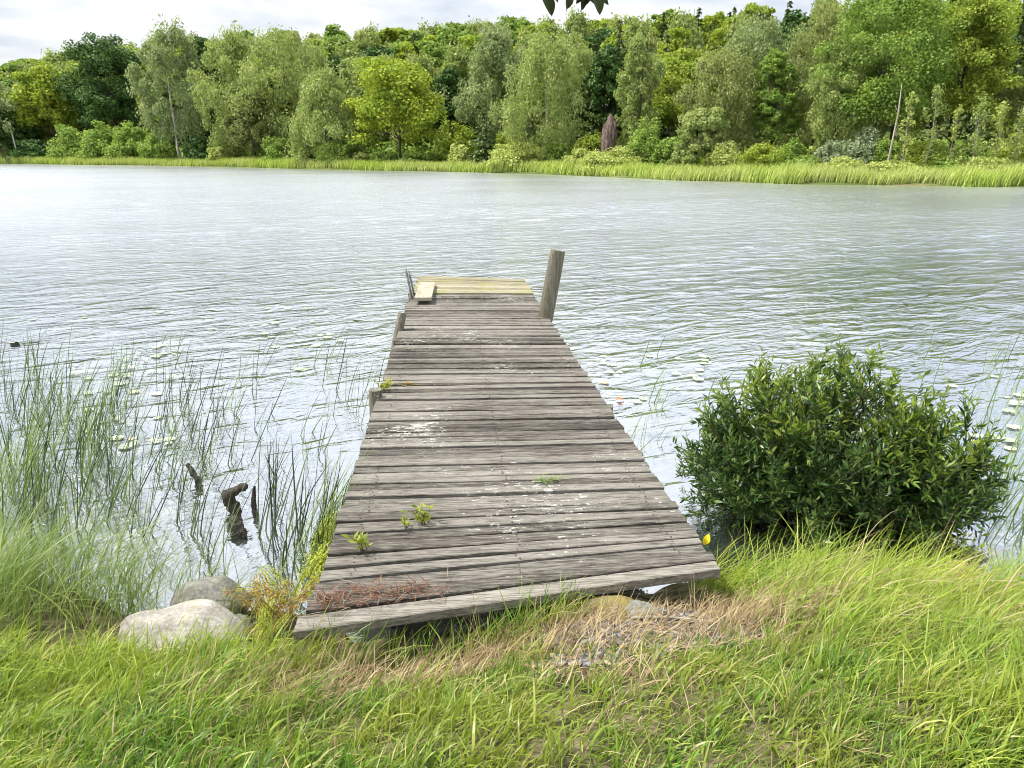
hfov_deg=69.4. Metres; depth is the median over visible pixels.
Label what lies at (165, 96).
broadleaf tree
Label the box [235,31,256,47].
birch tree
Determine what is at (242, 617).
stone
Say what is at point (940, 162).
shrub
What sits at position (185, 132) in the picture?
birch tree
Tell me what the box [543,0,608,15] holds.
overhanging branch
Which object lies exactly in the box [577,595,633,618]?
mossy stone
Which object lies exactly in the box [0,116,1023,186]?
hill terrain
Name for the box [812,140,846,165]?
shrub
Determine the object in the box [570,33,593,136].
spruce tree
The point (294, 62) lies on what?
birch tree
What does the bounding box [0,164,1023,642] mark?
lake water
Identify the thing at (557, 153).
shrub
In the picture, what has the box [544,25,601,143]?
birch tree
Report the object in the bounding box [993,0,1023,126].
broadleaf tree
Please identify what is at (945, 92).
broadleaf tree
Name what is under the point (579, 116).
spruce tree
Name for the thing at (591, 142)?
shrub
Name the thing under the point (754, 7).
broadleaf tree
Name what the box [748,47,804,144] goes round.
broadleaf tree
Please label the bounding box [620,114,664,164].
shrub
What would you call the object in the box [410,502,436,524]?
weed
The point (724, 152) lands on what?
shrub
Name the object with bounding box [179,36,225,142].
broadleaf tree
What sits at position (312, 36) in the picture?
birch tree
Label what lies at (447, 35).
broadleaf tree
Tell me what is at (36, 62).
broadleaf tree
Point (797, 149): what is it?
shrub
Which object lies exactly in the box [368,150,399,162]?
shrub
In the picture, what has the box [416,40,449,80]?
broadleaf tree
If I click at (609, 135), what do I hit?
tree stump
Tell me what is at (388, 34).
broadleaf tree
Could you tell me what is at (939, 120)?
birch tree
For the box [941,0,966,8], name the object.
broadleaf tree
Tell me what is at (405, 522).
weed
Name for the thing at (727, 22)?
broadleaf tree
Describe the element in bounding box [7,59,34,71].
birch tree
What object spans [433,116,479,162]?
shrub
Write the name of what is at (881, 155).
shrub
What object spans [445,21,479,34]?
broadleaf tree
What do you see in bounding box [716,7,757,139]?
birch tree
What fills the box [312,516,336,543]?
fern
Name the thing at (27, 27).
sky
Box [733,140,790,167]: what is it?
shrub
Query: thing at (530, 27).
broadleaf tree
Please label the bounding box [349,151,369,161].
shrub
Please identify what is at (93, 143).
shrub
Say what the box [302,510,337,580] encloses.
fern
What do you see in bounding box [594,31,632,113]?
broadleaf tree
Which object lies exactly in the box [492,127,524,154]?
shrub
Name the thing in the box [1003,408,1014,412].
lily pad
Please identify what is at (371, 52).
broadleaf tree
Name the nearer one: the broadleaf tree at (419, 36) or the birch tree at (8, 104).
the birch tree at (8, 104)
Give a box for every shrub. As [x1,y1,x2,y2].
[2,138,50,162]
[44,124,100,158]
[75,120,136,159]
[99,120,151,159]
[137,127,177,159]
[181,135,214,160]
[205,146,228,161]
[259,136,299,160]
[298,141,321,160]
[312,138,367,165]
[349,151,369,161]
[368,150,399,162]
[394,151,433,163]
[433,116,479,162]
[448,143,475,162]
[484,141,549,167]
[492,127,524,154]
[541,142,573,161]
[562,148,593,165]
[574,128,600,152]
[574,145,648,171]
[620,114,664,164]
[648,130,678,167]
[664,151,695,167]
[672,106,730,166]
[705,140,742,167]
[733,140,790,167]
[774,154,822,168]
[776,137,809,160]
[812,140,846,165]
[814,155,863,175]
[840,125,887,164]
[864,158,923,174]
[866,138,902,165]
[896,139,947,165]
[913,156,963,170]
[941,137,993,163]
[959,156,1020,170]
[987,132,1023,163]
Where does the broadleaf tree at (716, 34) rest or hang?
on the hill terrain at (946, 123)
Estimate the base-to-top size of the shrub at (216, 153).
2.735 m
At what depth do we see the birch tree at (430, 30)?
152.14 m
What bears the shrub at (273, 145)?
on the hill terrain at (946, 123)
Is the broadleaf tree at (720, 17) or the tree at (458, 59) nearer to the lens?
the tree at (458, 59)
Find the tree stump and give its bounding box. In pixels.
[601,114,617,151]
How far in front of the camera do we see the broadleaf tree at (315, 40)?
146.56 m
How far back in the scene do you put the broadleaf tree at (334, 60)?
116.11 m
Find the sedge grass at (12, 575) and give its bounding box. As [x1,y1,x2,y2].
[0,396,309,639]
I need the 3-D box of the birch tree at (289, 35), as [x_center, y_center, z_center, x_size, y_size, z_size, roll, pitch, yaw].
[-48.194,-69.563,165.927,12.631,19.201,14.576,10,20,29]
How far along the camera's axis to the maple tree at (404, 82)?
83.39 m
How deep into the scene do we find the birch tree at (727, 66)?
61.47 m
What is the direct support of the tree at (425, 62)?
on the hill terrain at (946, 123)
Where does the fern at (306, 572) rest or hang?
on the bank ground at (673, 589)
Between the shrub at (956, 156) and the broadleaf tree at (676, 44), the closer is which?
the shrub at (956, 156)
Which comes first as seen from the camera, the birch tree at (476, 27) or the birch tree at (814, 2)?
the birch tree at (814, 2)
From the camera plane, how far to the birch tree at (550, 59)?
73.42 m
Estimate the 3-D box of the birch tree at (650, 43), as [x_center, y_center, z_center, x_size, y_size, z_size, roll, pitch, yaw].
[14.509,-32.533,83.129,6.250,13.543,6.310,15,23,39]
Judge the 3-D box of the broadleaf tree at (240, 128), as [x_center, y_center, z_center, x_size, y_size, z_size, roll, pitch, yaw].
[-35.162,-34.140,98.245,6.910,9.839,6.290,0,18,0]
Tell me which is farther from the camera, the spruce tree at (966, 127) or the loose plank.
the spruce tree at (966, 127)
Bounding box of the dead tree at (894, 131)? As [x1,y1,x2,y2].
[887,85,901,160]
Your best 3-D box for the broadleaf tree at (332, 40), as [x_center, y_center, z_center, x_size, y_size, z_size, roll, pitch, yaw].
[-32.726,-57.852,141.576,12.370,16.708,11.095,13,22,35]
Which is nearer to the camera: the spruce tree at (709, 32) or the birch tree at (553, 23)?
the spruce tree at (709, 32)
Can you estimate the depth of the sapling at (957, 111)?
50.67 m
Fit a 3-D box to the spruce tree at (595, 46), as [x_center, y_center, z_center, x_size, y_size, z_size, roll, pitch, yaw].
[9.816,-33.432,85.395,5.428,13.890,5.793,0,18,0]
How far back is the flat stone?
3.12 m
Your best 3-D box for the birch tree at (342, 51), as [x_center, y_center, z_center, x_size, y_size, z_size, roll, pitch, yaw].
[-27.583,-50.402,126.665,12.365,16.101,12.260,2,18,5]
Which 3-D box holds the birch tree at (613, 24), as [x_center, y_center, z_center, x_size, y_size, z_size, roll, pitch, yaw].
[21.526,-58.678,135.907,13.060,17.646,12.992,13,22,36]
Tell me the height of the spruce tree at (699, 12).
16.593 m
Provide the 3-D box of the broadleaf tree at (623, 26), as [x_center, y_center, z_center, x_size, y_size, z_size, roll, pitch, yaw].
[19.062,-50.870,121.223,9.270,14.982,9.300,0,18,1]
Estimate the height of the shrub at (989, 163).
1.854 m
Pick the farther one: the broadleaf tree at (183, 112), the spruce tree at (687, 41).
the broadleaf tree at (183, 112)
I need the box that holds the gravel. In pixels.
[535,606,775,667]
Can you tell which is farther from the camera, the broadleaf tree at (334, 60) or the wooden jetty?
the broadleaf tree at (334, 60)
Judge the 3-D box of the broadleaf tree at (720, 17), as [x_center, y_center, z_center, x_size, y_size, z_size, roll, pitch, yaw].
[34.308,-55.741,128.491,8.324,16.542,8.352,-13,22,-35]
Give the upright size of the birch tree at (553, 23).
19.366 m
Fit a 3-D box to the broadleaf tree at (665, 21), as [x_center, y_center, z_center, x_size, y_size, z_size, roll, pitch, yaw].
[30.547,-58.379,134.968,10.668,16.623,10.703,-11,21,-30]
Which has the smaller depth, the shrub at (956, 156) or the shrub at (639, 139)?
the shrub at (956, 156)
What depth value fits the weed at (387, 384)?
6.03 m
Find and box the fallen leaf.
[702,534,709,544]
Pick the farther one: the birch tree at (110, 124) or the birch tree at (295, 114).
the birch tree at (110, 124)
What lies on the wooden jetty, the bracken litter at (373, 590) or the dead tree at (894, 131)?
the bracken litter at (373, 590)
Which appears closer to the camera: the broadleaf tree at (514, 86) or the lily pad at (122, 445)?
the lily pad at (122, 445)
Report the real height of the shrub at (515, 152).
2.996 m
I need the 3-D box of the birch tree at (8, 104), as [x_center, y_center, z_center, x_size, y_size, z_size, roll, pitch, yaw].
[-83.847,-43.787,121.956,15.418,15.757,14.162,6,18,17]
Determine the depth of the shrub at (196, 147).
104.78 m
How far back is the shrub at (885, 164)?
51.33 m
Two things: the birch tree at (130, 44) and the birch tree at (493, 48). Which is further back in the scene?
the birch tree at (130, 44)
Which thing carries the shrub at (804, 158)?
on the hill terrain at (946, 123)
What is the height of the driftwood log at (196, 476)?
0.191 m
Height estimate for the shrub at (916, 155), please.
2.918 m
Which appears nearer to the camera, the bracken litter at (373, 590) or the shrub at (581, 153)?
the bracken litter at (373, 590)
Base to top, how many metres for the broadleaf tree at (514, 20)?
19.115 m
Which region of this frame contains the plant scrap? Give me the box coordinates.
[532,470,569,485]
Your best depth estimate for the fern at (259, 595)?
3.49 m
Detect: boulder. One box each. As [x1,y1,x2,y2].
[118,599,248,657]
[170,576,252,614]
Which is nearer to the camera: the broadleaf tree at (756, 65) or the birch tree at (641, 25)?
the broadleaf tree at (756, 65)
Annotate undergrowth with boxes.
[0,128,1023,166]
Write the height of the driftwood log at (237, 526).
0.102 m
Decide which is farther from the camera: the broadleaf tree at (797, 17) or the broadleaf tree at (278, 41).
the broadleaf tree at (278, 41)
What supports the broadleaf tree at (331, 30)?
on the hill terrain at (946, 123)
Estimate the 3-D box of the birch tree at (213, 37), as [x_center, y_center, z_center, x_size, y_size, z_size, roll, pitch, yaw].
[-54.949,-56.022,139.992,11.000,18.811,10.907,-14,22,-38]
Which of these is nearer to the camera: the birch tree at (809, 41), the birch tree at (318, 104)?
the birch tree at (809, 41)
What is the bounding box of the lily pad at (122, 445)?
[118,443,135,448]
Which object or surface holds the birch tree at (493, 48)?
on the hill terrain at (946, 123)
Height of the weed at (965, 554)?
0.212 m
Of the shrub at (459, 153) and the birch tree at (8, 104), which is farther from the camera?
the birch tree at (8, 104)
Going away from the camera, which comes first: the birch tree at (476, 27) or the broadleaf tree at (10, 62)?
the birch tree at (476, 27)
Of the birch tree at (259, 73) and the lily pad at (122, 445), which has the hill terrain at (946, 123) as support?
the birch tree at (259, 73)
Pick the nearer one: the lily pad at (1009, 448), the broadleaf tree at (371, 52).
the lily pad at (1009, 448)
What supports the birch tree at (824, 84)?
on the hill terrain at (946, 123)
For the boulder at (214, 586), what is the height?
0.320 m
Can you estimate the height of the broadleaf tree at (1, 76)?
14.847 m
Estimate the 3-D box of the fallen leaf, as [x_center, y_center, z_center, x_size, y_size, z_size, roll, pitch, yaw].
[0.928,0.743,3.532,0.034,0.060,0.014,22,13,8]
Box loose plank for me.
[414,282,434,300]
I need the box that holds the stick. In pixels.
[631,616,719,623]
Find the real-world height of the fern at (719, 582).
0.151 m
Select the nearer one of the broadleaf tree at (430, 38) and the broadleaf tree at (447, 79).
the broadleaf tree at (447, 79)
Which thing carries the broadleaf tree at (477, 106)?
on the hill terrain at (946, 123)
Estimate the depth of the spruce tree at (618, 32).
84.21 m
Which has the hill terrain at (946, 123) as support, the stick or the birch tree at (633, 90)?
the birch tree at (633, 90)
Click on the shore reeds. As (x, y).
(969, 176)
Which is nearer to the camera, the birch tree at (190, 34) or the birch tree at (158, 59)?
the birch tree at (158, 59)
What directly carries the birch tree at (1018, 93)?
on the hill terrain at (946, 123)
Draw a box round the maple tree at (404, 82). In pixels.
[340,55,447,157]
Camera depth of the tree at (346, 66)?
104.95 m
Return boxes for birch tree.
[0,71,10,76]
[0,78,54,155]
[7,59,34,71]
[31,106,78,142]
[39,47,69,66]
[50,61,94,133]
[91,73,159,143]
[112,37,141,50]
[124,14,210,159]
[168,65,204,139]
[181,30,198,46]
[186,20,277,156]
[204,33,220,134]
[222,23,336,150]
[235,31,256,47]
[241,31,282,52]
[254,54,294,135]
[279,29,303,47]
[283,63,369,162]
[284,38,312,103]
[291,63,339,140]
[302,32,326,44]
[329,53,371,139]
[333,38,361,60]
[344,28,392,54]
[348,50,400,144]
[350,21,378,52]
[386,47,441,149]
[415,17,449,37]
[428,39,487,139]
[433,16,537,146]
[458,15,497,35]
[488,19,598,159]
[501,26,541,141]
[536,14,567,35]
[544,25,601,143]
[557,5,599,116]
[596,12,657,101]
[607,13,661,131]
[613,32,665,148]
[615,30,670,141]
[654,7,706,127]
[672,37,773,161]
[710,5,815,144]
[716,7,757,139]
[765,0,863,153]
[799,0,834,124]
[803,37,879,154]
[804,3,858,127]
[809,0,837,16]
[843,19,906,141]
[909,7,963,127]
[981,45,1023,140]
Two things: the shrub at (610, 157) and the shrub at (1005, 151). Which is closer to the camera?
the shrub at (1005, 151)
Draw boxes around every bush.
[672,333,965,548]
[821,378,1023,548]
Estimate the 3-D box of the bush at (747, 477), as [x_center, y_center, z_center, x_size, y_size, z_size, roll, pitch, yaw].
[1.999,0.360,4.706,1.955,1.368,1.438,0,18,0]
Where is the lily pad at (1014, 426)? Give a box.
[1006,424,1021,428]
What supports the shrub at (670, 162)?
on the hill terrain at (946, 123)
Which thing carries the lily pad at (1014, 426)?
on the lake water
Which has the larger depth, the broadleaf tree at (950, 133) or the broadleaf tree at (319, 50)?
the broadleaf tree at (319, 50)
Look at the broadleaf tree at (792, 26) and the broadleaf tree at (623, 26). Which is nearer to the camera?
the broadleaf tree at (792, 26)
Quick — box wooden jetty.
[293,249,719,640]
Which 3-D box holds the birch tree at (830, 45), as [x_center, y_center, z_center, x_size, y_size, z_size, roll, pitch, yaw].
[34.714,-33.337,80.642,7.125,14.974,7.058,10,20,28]
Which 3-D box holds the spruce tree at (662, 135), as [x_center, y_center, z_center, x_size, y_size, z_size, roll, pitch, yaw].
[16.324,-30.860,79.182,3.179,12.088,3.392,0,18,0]
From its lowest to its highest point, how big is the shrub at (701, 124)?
5.564 m
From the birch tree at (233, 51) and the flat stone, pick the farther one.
the birch tree at (233, 51)
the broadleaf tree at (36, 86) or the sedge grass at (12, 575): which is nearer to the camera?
the sedge grass at (12, 575)
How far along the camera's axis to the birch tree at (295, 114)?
101.88 m
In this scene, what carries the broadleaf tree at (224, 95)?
on the hill terrain at (946, 123)
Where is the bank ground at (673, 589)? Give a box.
[0,575,1023,767]
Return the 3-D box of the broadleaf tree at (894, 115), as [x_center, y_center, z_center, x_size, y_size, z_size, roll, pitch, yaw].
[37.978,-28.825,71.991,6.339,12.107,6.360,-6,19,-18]
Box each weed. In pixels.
[341,530,372,552]
[373,376,392,390]
[399,510,412,528]
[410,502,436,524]
[949,527,989,562]
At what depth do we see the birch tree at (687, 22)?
100.83 m
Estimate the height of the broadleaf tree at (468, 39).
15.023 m
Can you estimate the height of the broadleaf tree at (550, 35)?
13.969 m
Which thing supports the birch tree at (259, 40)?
on the hill terrain at (946, 123)
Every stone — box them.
[235,614,252,626]
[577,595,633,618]
[625,600,661,616]
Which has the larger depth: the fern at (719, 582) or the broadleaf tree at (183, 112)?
the broadleaf tree at (183, 112)
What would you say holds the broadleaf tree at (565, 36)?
on the hill terrain at (946, 123)
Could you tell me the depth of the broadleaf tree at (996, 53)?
55.53 m
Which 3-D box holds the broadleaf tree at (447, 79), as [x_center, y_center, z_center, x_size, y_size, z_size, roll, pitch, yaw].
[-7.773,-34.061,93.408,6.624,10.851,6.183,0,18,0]
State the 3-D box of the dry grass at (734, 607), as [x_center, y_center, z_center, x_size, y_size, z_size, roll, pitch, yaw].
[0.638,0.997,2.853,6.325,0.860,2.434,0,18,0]
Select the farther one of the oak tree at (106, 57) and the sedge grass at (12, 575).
the oak tree at (106, 57)
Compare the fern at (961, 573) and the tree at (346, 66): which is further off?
the tree at (346, 66)
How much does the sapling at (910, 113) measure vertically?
6.007 m
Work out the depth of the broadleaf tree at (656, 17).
132.14 m
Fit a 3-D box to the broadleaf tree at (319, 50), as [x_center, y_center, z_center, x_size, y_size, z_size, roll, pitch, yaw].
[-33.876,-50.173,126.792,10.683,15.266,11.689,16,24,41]
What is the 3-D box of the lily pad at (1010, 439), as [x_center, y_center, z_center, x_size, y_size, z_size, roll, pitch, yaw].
[4.099,0.459,6.104,0.118,0.002,0.105,-4,18,-13]
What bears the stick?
on the gravel
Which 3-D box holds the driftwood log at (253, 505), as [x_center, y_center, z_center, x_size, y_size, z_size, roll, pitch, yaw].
[-1.729,0.784,4.949,0.047,0.221,0.042,13,22,34]
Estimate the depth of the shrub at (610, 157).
65.79 m
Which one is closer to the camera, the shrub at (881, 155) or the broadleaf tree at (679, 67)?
the shrub at (881, 155)
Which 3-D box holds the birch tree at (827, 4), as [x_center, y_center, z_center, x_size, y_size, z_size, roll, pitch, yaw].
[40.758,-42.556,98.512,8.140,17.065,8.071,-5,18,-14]
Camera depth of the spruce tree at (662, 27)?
116.03 m
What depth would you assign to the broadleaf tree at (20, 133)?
121.66 m
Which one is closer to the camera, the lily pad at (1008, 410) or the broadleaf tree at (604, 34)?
the lily pad at (1008, 410)
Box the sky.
[0,0,1022,104]
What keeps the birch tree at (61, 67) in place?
on the hill terrain at (946, 123)
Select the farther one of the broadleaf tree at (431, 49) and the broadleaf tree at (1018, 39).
the broadleaf tree at (431, 49)
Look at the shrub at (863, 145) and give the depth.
54.29 m
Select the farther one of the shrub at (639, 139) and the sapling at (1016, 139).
the shrub at (639, 139)
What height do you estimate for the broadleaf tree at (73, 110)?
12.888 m
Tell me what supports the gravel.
on the bank ground at (673, 589)
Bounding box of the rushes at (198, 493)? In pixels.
[0,319,385,577]
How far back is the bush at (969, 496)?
4.36 m
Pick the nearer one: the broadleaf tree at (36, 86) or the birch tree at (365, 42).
the broadleaf tree at (36, 86)
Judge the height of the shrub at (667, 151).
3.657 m
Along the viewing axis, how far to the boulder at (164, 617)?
3.24 m
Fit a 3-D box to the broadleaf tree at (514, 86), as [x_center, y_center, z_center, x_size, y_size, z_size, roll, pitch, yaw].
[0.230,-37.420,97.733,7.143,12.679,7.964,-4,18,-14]
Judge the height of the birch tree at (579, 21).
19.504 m
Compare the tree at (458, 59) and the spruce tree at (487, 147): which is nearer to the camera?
the spruce tree at (487, 147)
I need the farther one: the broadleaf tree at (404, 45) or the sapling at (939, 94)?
the broadleaf tree at (404, 45)
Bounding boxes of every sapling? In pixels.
[893,91,918,162]
[919,82,949,165]
[946,104,963,163]
[960,91,991,163]
[978,97,1011,162]
[1002,105,1023,162]
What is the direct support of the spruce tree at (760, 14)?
on the hill terrain at (946, 123)
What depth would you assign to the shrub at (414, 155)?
83.58 m
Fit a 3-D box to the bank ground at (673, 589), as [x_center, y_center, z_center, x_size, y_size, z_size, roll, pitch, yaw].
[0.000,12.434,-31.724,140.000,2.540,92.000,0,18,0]
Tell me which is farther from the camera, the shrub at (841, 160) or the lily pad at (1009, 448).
the shrub at (841, 160)
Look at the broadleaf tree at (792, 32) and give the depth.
74.34 m
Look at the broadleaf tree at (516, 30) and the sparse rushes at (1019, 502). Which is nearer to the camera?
the sparse rushes at (1019, 502)
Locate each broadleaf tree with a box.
[0,58,37,76]
[0,64,89,146]
[0,68,4,80]
[0,107,40,149]
[2,63,44,139]
[19,58,55,68]
[54,76,107,133]
[65,58,82,73]
[134,75,183,134]
[168,73,211,135]
[170,38,189,56]
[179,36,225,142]
[210,64,244,147]
[219,87,274,155]
[220,30,256,44]
[258,67,299,138]
[263,32,296,60]
[295,44,328,60]
[298,38,322,51]
[319,34,357,56]
[322,23,349,41]
[326,54,345,78]
[358,47,380,65]
[369,45,397,127]
[375,27,414,44]
[387,30,425,53]
[392,40,417,61]
[412,32,440,55]
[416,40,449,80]
[424,26,477,53]
[430,67,475,135]
[436,30,483,42]
[439,34,476,71]
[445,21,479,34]
[467,44,509,125]
[489,50,539,123]
[494,15,534,29]
[507,20,530,40]
[513,23,544,128]
[516,44,569,138]
[539,22,552,35]
[539,34,572,113]
[551,33,594,119]
[577,43,627,129]
[584,27,615,55]
[585,18,610,33]
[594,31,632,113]
[608,24,628,32]
[636,25,658,40]
[640,45,715,137]
[647,8,679,40]
[653,27,693,136]
[656,14,697,39]
[695,11,727,50]
[702,27,743,119]
[718,14,740,41]
[737,2,776,33]
[738,27,781,132]
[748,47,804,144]
[778,9,820,36]
[778,23,820,91]
[780,27,818,132]
[806,0,970,141]
[880,27,942,139]
[897,0,1023,149]
[921,12,962,136]
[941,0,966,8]
[947,35,975,136]
[961,5,1019,135]
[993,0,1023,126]
[994,29,1023,107]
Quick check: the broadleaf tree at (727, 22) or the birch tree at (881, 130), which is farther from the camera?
the broadleaf tree at (727, 22)
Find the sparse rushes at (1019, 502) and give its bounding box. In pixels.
[627,323,1023,546]
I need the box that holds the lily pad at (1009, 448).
[1004,445,1016,449]
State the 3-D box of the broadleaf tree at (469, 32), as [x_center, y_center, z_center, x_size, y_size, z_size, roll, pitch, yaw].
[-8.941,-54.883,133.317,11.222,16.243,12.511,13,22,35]
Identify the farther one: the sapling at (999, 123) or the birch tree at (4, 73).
the birch tree at (4, 73)
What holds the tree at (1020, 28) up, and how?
on the hill terrain at (946, 123)
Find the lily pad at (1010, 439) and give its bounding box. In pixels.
[1002,437,1016,441]
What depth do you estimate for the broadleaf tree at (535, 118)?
88.00 m
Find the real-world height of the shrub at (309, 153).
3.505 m
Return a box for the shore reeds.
[0,155,1023,186]
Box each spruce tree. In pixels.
[411,32,419,56]
[467,104,496,164]
[567,68,593,154]
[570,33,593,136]
[575,28,608,141]
[595,19,625,144]
[652,33,674,141]
[657,12,666,40]
[664,37,690,138]
[694,7,704,48]
[704,24,713,132]
[757,11,763,20]
[785,1,792,12]
[957,29,983,143]
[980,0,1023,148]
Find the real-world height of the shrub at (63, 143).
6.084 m
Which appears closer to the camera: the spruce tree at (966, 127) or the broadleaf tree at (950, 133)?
the spruce tree at (966, 127)
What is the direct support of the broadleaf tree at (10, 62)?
on the hill terrain at (946, 123)
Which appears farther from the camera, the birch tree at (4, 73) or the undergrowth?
the birch tree at (4, 73)
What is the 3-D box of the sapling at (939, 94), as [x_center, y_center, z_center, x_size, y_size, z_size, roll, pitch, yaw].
[29.062,-17.381,51.247,1.606,6.572,1.466,-6,19,-20]
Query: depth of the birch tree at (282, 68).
115.68 m
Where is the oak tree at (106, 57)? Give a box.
[51,31,146,130]
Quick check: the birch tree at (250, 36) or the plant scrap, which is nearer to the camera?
the plant scrap
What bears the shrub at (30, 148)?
on the hill terrain at (946, 123)
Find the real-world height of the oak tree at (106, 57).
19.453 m
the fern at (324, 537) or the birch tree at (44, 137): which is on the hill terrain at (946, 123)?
the birch tree at (44, 137)
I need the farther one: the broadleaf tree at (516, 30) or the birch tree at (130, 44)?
the birch tree at (130, 44)
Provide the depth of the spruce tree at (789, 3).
123.74 m
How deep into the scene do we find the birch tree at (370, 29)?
151.09 m
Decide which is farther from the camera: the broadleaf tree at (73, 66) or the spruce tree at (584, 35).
the broadleaf tree at (73, 66)
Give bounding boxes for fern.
[221,571,319,642]
[236,535,333,612]
[242,596,288,646]
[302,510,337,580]
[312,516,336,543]
[713,570,751,593]
[940,558,983,591]
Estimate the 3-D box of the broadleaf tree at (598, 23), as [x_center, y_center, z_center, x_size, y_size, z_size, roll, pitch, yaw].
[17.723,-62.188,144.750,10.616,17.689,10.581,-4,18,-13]
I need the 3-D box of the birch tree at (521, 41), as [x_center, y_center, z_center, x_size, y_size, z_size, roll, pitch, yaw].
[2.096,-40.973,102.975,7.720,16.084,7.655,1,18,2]
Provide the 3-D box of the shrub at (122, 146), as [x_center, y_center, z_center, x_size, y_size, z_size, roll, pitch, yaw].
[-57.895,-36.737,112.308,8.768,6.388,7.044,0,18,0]
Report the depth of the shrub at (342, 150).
87.21 m
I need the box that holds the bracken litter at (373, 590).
[299,569,460,620]
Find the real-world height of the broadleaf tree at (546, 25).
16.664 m
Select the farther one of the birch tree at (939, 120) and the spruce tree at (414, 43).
the spruce tree at (414, 43)
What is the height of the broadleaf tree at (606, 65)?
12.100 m
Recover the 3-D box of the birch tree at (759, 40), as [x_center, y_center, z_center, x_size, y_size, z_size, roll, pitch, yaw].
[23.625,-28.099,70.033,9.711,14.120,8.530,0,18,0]
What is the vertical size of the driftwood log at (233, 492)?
0.304 m
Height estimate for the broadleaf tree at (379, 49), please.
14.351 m
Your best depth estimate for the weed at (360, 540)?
3.45 m
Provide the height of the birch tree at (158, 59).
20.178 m
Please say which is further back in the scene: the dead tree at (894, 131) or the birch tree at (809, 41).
the birch tree at (809, 41)
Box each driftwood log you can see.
[185,463,203,487]
[221,483,247,513]
[229,515,246,538]
[251,486,256,509]
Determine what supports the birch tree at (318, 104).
on the hill terrain at (946, 123)
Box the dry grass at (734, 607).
[0,509,1023,767]
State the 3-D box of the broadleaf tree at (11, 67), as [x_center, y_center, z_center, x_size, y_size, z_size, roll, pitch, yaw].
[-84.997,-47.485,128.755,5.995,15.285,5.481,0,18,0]
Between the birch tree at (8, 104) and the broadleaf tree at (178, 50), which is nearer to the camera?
the birch tree at (8, 104)
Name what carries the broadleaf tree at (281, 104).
on the hill terrain at (946, 123)
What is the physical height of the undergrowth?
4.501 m
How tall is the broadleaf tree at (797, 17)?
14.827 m
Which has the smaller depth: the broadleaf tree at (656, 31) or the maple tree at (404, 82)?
the maple tree at (404, 82)
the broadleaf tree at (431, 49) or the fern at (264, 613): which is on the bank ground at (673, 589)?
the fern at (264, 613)
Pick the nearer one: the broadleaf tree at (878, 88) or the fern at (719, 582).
the fern at (719, 582)
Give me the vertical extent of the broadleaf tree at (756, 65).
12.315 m
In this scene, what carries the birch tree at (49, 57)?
on the hill terrain at (946, 123)

